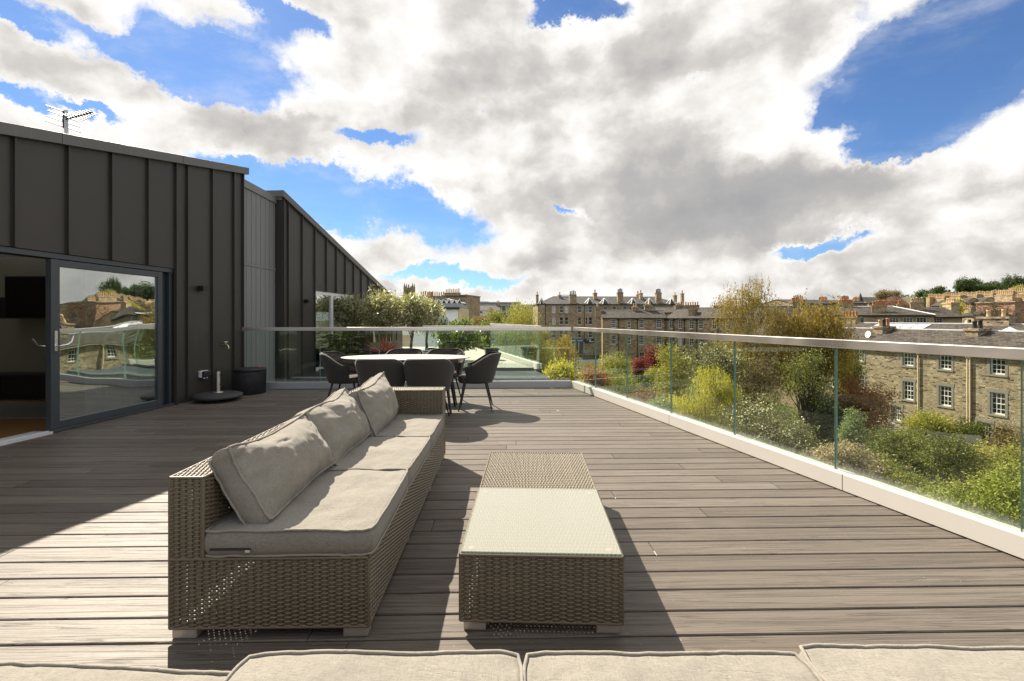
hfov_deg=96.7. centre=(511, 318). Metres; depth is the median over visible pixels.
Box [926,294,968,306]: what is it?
hill house
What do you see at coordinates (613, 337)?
window
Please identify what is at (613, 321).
window
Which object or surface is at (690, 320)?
window
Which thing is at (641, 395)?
heather bed
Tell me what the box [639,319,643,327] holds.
window
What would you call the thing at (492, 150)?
sky
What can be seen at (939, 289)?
pine tree
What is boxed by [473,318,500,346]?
scrub tree
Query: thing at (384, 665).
seat cushion
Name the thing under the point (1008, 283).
pine tree
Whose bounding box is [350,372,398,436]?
back cushion
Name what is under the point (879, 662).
seat cushion
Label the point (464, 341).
laurel shrub
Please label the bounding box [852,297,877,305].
stone house
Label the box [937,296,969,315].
young tree
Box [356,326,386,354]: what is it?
wicker armchair
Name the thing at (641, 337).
window
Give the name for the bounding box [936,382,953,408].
window
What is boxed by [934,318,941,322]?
window
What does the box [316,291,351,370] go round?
window
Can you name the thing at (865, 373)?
window
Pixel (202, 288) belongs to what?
wall lamp
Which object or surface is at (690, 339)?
window
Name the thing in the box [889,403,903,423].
window
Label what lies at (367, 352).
plant tub
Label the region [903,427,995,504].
shrub
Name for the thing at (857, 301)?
stone house
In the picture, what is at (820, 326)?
birch tree
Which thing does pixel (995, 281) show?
pine tree
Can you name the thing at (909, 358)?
window
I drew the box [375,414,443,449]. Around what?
seat cushion
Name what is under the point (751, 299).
birch tree
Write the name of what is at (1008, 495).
leafy bush
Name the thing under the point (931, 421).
climbing shrub
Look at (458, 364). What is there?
dining chair
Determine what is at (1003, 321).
stone terrace
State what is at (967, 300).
hill house
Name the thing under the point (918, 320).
window
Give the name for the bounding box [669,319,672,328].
window
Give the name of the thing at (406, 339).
garage door
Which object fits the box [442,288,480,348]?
tenement
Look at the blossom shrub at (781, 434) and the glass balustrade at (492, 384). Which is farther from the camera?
the blossom shrub at (781, 434)
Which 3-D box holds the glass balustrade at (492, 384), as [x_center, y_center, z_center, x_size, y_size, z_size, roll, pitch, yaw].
[-1.951,0.731,8.504,6.136,1.138,0.140,0,0,-2]
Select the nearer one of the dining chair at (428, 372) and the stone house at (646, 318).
the dining chair at (428, 372)
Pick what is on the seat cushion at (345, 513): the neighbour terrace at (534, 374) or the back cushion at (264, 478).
the back cushion at (264, 478)
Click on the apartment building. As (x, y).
(170, 231)
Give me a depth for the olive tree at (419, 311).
12.38 m
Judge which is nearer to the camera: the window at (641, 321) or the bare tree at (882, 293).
the window at (641, 321)
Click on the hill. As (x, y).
(965, 291)
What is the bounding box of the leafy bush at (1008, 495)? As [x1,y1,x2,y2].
[912,456,1023,528]
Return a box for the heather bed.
[620,384,662,403]
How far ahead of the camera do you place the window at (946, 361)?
38.51 m
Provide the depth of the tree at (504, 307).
250.00 m
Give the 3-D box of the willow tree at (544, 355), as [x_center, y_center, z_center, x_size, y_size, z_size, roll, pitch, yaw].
[1.510,4.465,36.119,6.734,12.406,4.967,0,0,0]
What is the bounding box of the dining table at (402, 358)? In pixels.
[341,354,470,413]
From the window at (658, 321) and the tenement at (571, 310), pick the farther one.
the tenement at (571, 310)
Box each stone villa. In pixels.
[825,297,935,322]
[909,298,964,322]
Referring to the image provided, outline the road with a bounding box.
[573,358,600,362]
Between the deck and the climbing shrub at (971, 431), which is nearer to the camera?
the deck
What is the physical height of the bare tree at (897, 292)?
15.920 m
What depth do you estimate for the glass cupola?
43.81 m
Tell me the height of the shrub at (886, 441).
4.772 m
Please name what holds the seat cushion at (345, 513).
on the rattan sofa
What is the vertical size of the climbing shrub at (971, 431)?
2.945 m
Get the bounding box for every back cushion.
[206,415,335,523]
[288,386,370,465]
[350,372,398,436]
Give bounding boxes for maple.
[628,355,654,376]
[642,343,666,396]
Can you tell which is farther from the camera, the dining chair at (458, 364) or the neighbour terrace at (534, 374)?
the neighbour terrace at (534, 374)
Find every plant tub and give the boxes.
[349,349,370,355]
[371,350,386,354]
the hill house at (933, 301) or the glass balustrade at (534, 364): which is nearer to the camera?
the glass balustrade at (534, 364)
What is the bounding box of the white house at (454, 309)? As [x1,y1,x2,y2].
[402,303,468,346]
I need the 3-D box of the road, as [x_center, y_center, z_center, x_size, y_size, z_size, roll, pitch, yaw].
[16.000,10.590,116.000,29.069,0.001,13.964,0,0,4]
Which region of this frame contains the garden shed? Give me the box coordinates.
[924,431,984,457]
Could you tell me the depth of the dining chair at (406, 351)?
7.40 m
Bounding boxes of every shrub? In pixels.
[432,313,489,351]
[542,353,585,387]
[584,363,645,398]
[594,347,635,376]
[641,366,661,386]
[643,394,677,413]
[715,389,829,458]
[800,437,896,481]
[853,451,918,486]
[864,421,946,480]
[871,464,949,499]
[897,407,973,434]
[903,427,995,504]
[922,434,1023,514]
[953,416,991,444]
[977,416,1023,524]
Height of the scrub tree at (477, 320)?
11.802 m
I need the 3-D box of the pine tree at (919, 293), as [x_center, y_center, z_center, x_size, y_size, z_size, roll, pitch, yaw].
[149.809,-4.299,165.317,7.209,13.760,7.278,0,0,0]
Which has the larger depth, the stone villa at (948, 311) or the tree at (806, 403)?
the stone villa at (948, 311)
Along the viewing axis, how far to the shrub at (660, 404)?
19.82 m
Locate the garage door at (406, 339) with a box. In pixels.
[402,335,412,346]
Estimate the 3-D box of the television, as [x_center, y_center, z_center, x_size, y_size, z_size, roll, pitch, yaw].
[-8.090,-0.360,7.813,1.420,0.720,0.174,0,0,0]
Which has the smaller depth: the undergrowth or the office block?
the undergrowth
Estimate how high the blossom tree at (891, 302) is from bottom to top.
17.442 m
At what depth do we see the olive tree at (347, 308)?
12.40 m
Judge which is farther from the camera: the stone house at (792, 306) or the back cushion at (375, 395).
the stone house at (792, 306)
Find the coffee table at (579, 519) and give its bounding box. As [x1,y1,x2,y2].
[459,488,623,632]
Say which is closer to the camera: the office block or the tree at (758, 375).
the tree at (758, 375)
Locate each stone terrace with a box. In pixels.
[744,318,1023,452]
[839,309,1023,330]
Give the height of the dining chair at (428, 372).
0.816 m
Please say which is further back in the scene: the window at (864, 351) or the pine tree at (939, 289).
the pine tree at (939, 289)
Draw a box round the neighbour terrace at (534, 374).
[291,347,549,388]
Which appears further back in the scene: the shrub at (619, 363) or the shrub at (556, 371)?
the shrub at (619, 363)
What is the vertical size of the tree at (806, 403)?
9.050 m
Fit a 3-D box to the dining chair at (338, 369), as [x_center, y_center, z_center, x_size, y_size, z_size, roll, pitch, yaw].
[-2.455,0.895,6.600,0.630,0.816,0.660,0,0,0]
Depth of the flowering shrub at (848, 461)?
17.54 m
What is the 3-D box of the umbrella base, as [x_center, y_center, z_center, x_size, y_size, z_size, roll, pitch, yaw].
[-4.660,1.070,7.220,0.690,0.460,0.690,0,0,0]
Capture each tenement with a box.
[420,291,465,304]
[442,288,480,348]
[533,288,684,355]
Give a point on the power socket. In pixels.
(203, 374)
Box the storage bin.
[233,367,266,394]
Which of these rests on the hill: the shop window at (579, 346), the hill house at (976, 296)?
the hill house at (976, 296)
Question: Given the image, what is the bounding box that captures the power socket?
[198,370,210,378]
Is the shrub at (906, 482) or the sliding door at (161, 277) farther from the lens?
the shrub at (906, 482)
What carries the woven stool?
on the deck
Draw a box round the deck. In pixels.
[0,388,1023,670]
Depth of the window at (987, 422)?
35.67 m
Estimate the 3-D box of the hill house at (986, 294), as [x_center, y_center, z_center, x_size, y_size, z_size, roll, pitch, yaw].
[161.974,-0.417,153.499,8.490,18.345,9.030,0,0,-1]
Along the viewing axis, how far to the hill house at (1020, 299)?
130.86 m
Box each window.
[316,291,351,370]
[552,317,555,324]
[570,343,583,352]
[611,319,615,327]
[611,335,615,343]
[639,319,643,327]
[639,335,643,344]
[639,352,644,360]
[656,319,661,327]
[656,336,661,344]
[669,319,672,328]
[678,319,681,328]
[678,338,681,345]
[689,319,692,328]
[689,338,692,345]
[699,319,702,328]
[712,319,715,328]
[853,349,865,362]
[855,373,865,391]
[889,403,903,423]
[890,318,898,321]
[900,352,914,367]
[900,377,915,402]
[903,318,912,322]
[916,318,926,322]
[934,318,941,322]
[936,355,953,371]
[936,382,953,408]
[974,417,994,442]
[986,388,1008,417]
[987,358,1007,377]
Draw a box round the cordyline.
[364,334,398,352]
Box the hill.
[900,289,996,301]
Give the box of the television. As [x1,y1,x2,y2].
[0,276,79,318]
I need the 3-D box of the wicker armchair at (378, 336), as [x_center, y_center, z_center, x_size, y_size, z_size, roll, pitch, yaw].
[-4.022,0.745,14.300,0.672,1.040,0.672,0,0,15]
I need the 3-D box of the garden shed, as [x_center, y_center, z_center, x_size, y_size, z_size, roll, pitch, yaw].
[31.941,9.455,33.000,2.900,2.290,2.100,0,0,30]
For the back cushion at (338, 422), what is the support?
on the seat cushion at (392, 453)
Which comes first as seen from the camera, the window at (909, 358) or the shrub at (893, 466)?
the shrub at (893, 466)
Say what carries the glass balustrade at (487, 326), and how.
on the neighbour terrace at (534, 374)
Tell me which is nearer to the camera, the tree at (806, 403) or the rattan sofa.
the rattan sofa
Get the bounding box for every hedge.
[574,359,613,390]
[612,373,667,401]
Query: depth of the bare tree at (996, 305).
64.11 m
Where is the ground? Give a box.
[482,345,1023,525]
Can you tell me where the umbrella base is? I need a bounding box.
[192,371,242,402]
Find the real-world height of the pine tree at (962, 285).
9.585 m
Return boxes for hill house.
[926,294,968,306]
[944,292,977,304]
[960,292,994,310]
[960,305,1011,322]
[974,291,994,297]
[989,290,1023,297]
[1009,288,1023,294]
[1016,293,1023,300]
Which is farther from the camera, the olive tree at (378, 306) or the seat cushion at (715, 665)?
the olive tree at (378, 306)
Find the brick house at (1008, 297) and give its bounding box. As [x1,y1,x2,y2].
[974,290,1023,322]
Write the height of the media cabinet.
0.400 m
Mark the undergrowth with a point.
(783, 407)
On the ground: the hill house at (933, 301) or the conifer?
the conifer
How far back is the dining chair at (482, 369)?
6.37 m
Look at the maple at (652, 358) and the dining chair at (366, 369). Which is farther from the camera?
the maple at (652, 358)
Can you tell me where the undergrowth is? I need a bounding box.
[563,377,1023,529]
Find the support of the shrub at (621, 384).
on the ground
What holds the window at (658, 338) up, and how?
in the stone house at (646, 318)
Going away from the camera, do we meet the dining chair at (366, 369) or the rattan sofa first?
the rattan sofa
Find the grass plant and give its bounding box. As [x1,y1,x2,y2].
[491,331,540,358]
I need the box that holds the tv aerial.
[45,105,97,133]
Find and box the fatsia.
[321,331,365,355]
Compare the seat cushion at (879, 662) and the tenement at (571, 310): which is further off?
the tenement at (571, 310)
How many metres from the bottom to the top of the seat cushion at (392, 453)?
0.146 m
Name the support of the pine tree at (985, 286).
on the hill
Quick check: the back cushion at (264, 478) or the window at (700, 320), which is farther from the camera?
the window at (700, 320)
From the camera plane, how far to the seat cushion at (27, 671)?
1.19 m
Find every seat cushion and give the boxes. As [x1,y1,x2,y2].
[0,661,230,680]
[204,468,408,557]
[223,649,523,680]
[327,435,430,486]
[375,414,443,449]
[523,650,823,680]
[799,643,1023,680]
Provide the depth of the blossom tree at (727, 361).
32.28 m
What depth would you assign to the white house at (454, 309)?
30.00 m
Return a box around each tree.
[334,293,369,349]
[353,283,408,350]
[387,288,437,347]
[416,295,448,347]
[470,312,494,347]
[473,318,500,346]
[483,308,508,323]
[485,304,532,333]
[491,298,567,375]
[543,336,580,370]
[557,333,574,351]
[644,338,700,404]
[659,358,742,432]
[680,340,757,426]
[707,274,793,432]
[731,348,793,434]
[755,288,872,449]
[776,345,846,456]
[790,392,852,450]
[822,372,908,442]
[829,349,869,390]
[871,287,893,302]
[877,295,908,308]
[888,288,903,297]
[911,289,933,299]
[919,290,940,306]
[928,286,950,295]
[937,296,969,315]
[951,275,974,293]
[963,298,1023,322]
[967,277,982,291]
[968,281,1000,293]
[986,279,1002,289]
[998,273,1023,290]
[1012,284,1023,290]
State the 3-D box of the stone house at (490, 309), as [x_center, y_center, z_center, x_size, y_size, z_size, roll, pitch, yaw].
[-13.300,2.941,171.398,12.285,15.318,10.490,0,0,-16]
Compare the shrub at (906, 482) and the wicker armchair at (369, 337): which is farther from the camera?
the shrub at (906, 482)
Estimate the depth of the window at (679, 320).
80.57 m
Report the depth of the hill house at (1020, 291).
156.81 m
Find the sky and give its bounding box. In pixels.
[0,0,1023,306]
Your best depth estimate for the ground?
52.54 m
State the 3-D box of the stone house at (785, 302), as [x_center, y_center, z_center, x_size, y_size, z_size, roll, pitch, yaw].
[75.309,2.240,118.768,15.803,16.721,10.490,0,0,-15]
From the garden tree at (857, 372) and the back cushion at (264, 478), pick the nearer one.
the back cushion at (264, 478)
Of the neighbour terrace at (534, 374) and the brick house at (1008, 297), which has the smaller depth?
the neighbour terrace at (534, 374)
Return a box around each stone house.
[480,301,500,311]
[480,307,492,346]
[595,301,666,368]
[655,301,722,316]
[666,301,765,379]
[721,297,834,328]
[761,295,830,310]
[816,295,868,308]
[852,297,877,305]
[885,295,909,308]
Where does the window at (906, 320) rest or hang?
in the stone villa at (874, 312)
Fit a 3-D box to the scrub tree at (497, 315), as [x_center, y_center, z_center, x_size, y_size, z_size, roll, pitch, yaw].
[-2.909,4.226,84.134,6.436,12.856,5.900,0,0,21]
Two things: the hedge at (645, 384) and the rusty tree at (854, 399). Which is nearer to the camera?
the rusty tree at (854, 399)
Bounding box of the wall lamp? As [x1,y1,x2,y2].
[197,286,207,290]
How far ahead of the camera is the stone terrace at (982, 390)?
38.80 m
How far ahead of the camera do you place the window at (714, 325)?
75.89 m
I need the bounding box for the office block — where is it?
[480,302,520,304]
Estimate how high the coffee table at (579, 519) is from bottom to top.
0.331 m
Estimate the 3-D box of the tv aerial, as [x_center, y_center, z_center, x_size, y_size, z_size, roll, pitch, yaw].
[-6.001,-2.610,6.208,0.582,0.570,0.397,0,0,26]
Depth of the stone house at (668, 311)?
104.78 m
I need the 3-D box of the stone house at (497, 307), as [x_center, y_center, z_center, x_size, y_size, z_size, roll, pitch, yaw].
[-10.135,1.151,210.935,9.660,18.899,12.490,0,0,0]
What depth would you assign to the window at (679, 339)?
80.51 m
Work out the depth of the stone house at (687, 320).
78.91 m
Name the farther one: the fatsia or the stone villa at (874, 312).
the stone villa at (874, 312)
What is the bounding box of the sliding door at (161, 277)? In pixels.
[0,246,173,445]
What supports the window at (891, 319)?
in the stone villa at (874, 312)
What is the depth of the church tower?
259.95 m
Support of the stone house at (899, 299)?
on the ground
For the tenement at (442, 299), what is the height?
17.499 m
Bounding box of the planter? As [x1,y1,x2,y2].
[484,347,498,353]
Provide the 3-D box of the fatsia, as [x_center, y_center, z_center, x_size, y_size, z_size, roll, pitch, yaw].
[-4.423,0.615,11.768,1.232,0.673,1.325,0,0,-37]
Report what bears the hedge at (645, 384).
on the ground
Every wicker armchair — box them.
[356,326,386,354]
[374,331,398,348]
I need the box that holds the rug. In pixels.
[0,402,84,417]
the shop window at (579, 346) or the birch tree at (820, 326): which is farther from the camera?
the shop window at (579, 346)
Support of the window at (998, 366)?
in the stone terrace at (982, 390)
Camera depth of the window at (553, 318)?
130.49 m
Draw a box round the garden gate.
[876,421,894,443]
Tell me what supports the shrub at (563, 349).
on the ground
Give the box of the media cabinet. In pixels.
[0,372,84,398]
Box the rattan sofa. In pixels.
[168,387,445,637]
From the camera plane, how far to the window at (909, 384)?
41.36 m
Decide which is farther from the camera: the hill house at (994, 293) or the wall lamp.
the hill house at (994, 293)
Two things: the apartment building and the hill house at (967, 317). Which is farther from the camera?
the hill house at (967, 317)
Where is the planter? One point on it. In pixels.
(488, 349)
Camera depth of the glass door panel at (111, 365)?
6.27 m
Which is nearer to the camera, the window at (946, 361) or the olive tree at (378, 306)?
the olive tree at (378, 306)
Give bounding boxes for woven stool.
[479,452,596,539]
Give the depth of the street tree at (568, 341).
99.50 m
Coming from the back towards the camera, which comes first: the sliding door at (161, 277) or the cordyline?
the cordyline
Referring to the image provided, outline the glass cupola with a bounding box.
[1003,327,1018,330]
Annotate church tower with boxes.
[403,282,414,294]
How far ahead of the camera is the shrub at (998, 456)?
20.68 m
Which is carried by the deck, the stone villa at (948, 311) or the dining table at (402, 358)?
the dining table at (402, 358)
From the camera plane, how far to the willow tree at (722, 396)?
22.70 m
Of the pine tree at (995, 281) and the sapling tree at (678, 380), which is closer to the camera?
the sapling tree at (678, 380)
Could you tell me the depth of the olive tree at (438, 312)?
13.21 m
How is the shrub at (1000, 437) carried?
on the ground
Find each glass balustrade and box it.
[242,327,570,388]
[423,326,533,368]
[490,323,541,368]
[572,327,1023,558]
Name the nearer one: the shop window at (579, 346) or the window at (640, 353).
the window at (640, 353)
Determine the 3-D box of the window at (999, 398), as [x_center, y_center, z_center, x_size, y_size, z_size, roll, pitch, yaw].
[37.309,6.480,34.920,0.260,2.100,1.370,0,0,-12]
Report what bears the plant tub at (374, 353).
on the neighbour terrace at (534, 374)
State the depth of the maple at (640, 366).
54.56 m
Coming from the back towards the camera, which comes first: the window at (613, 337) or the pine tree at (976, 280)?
the pine tree at (976, 280)
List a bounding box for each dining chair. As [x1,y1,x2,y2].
[320,351,357,400]
[355,359,405,386]
[385,348,423,354]
[403,359,454,415]
[427,348,464,404]
[458,351,501,411]
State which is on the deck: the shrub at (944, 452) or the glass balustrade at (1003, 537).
the glass balustrade at (1003, 537)
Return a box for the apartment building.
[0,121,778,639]
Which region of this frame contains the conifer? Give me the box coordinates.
[838,407,872,452]
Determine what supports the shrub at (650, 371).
on the ground
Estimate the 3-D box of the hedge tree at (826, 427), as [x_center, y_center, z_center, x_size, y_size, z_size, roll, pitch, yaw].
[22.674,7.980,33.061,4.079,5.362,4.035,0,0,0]

